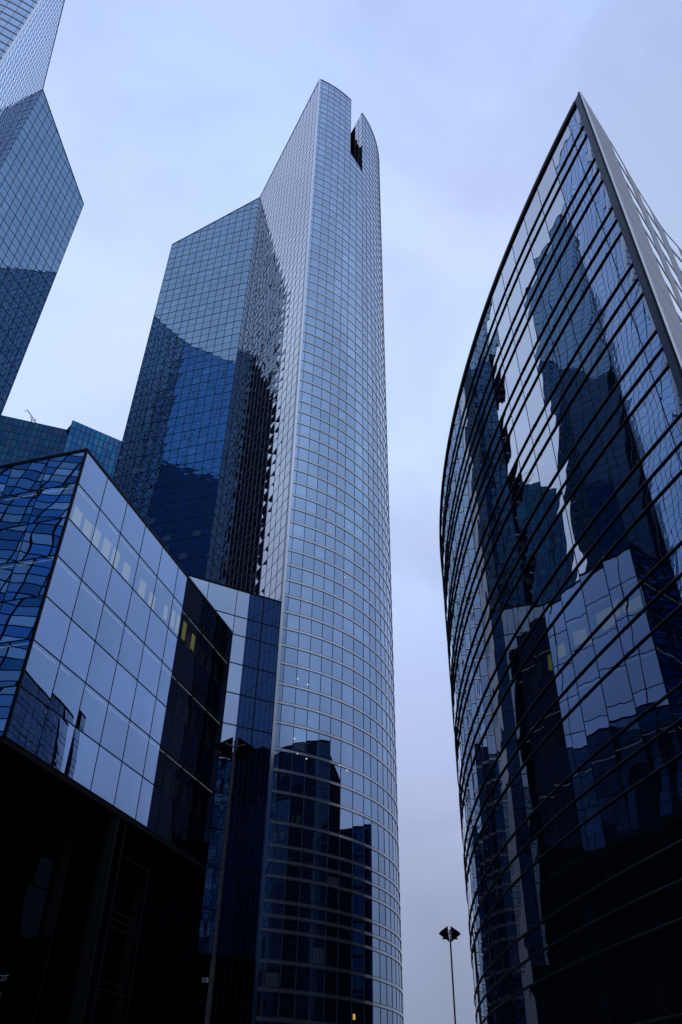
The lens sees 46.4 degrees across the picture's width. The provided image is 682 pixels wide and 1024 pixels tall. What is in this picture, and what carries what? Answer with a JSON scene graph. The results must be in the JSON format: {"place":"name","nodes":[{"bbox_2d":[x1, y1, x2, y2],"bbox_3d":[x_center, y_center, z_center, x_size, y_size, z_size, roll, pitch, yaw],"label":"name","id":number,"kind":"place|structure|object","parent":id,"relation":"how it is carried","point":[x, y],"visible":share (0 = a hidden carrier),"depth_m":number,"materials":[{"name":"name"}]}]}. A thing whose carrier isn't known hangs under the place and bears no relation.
{"place":"outdoors","nodes":[
{"label":"outdoors","id":0,"kind":"place"},
{"bbox_2d":[0,0,83,416],"bbox_3d":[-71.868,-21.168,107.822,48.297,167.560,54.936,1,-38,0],"label":"office tower","id":1,"kind":"structure","parent":0,"point":[41,204],"depth_m":144.61,"materials":[{"name":"glass"}]},
{"bbox_2d":[0,410,121,478],"bbox_3d":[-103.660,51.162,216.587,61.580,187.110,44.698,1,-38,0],"label":"teal building","id":2,"kind":"structure","parent":0,"point":[22,440],"depth_m":256.71,"materials":[{"name":"blue glass"}]},
{"bbox_2d":[113,78,403,1023],"bbox_3d":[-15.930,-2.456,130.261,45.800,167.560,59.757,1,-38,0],"label":"office tower","id":3,"kind":"structure","parent":0,"point":[253,454],"depth_m":104.16,"materials":[{"name":"glass"}]},
{"bbox_2d":[2,0,681,1023],"label":"sky","id":4,"kind":"structure","parent":0,"point":[171,117],"materials":[{"name":"blue"}]},
{"bbox_2d":[439,91,681,1023],"bbox_3d":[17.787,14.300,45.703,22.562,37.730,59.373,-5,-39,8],"label":"curved building","id":5,"kind":"structure","parent":0,"point":[560,529],"depth_m":29.13,"materials":[{"name":"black glass"}]},
{"label":"ground","id":6,"kind":"structure","parent":0,"visible":0},
{"bbox_2d":[0,936,50,1023],"bbox_3d":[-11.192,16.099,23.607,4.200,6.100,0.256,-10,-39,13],"label":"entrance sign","id":7,"kind":"object","parent":6,"relation":"on","point":[22,962],"visible":1,"depth_m":24.45,"materials":[{"name":"black"}]},
{"bbox_2d":[0,448,232,1023],"bbox_3d":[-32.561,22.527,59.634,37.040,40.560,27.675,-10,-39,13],"label":"glass block","id":8,"kind":"structure","parent":6,"relation":"on","point":[116,632],"depth_m":55.11,"materials":[{"name":"blue glass"}]},
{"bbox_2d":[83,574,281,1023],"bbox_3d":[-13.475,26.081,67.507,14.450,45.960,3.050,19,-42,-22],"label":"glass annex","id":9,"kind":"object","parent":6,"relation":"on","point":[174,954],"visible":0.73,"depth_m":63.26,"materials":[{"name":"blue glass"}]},
{"bbox_2d":[202,737,254,1023],"bbox_3d":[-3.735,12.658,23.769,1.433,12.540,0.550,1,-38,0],"label":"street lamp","id":10,"kind":"object","parent":6,"relation":"on","point":[226,747],"visible":1,"depth_m":25.41,"materials":[{"name":"metal"}]},
{"bbox_2d":[439,926,459,1023],"bbox_3d":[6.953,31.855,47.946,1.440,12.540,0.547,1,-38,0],"label":"street lamp","id":11,"kind":"object","parent":6,"relation":"on","point":[452,935],"visible":1,"depth_m":51.22,"materials":[{"name":"metal"}]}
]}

